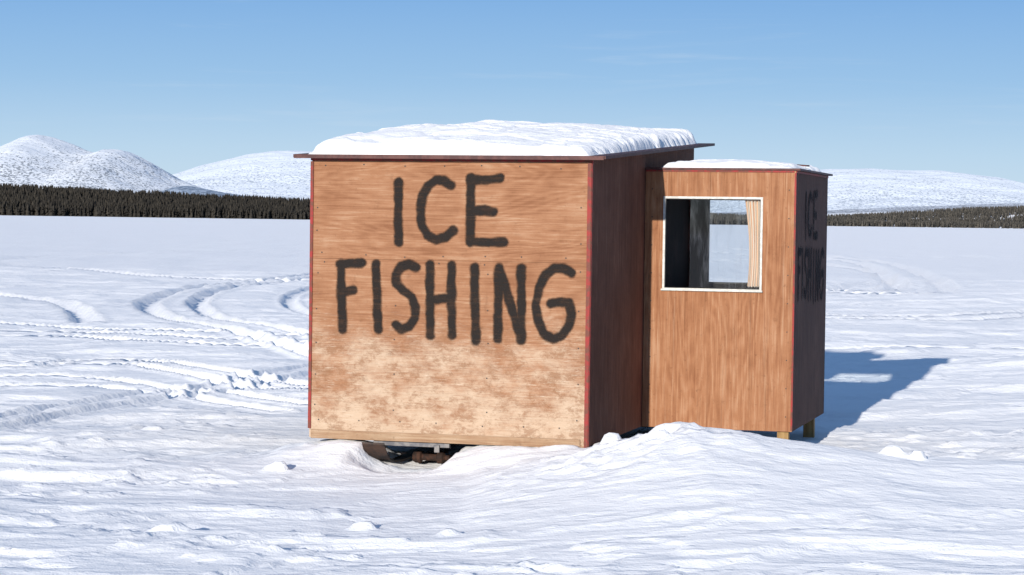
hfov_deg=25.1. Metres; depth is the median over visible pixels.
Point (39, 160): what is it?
hill
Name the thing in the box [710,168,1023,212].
hill
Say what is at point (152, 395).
ground
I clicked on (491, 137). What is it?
snow cap
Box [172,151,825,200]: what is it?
hill
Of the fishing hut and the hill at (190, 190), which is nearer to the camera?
the fishing hut
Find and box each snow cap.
[309,119,697,155]
[663,159,820,171]
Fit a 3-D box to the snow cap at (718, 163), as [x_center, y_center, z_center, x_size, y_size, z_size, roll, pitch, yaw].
[1.919,-1.002,18.877,1.040,0.094,1.870,1,2,15]
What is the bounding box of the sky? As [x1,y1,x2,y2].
[0,0,1023,182]
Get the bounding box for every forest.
[0,183,309,219]
[710,205,1023,228]
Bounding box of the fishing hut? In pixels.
[293,143,832,463]
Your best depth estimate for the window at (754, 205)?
17.96 m
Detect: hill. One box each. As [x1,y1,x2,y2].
[0,135,203,192]
[162,186,243,197]
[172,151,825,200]
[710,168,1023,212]
[718,203,1023,214]
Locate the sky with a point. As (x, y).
(178, 86)
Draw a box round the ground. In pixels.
[0,211,1023,574]
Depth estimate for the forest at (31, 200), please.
1658.06 m
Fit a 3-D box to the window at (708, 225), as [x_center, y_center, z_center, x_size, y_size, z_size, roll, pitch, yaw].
[2.104,-0.394,19.807,0.850,0.737,0.032,1,2,15]
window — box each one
[661,196,762,291]
[707,199,746,283]
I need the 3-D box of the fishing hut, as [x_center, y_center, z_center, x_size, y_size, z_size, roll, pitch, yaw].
[0.604,0.046,18.448,3.440,2.562,4.380,1,2,15]

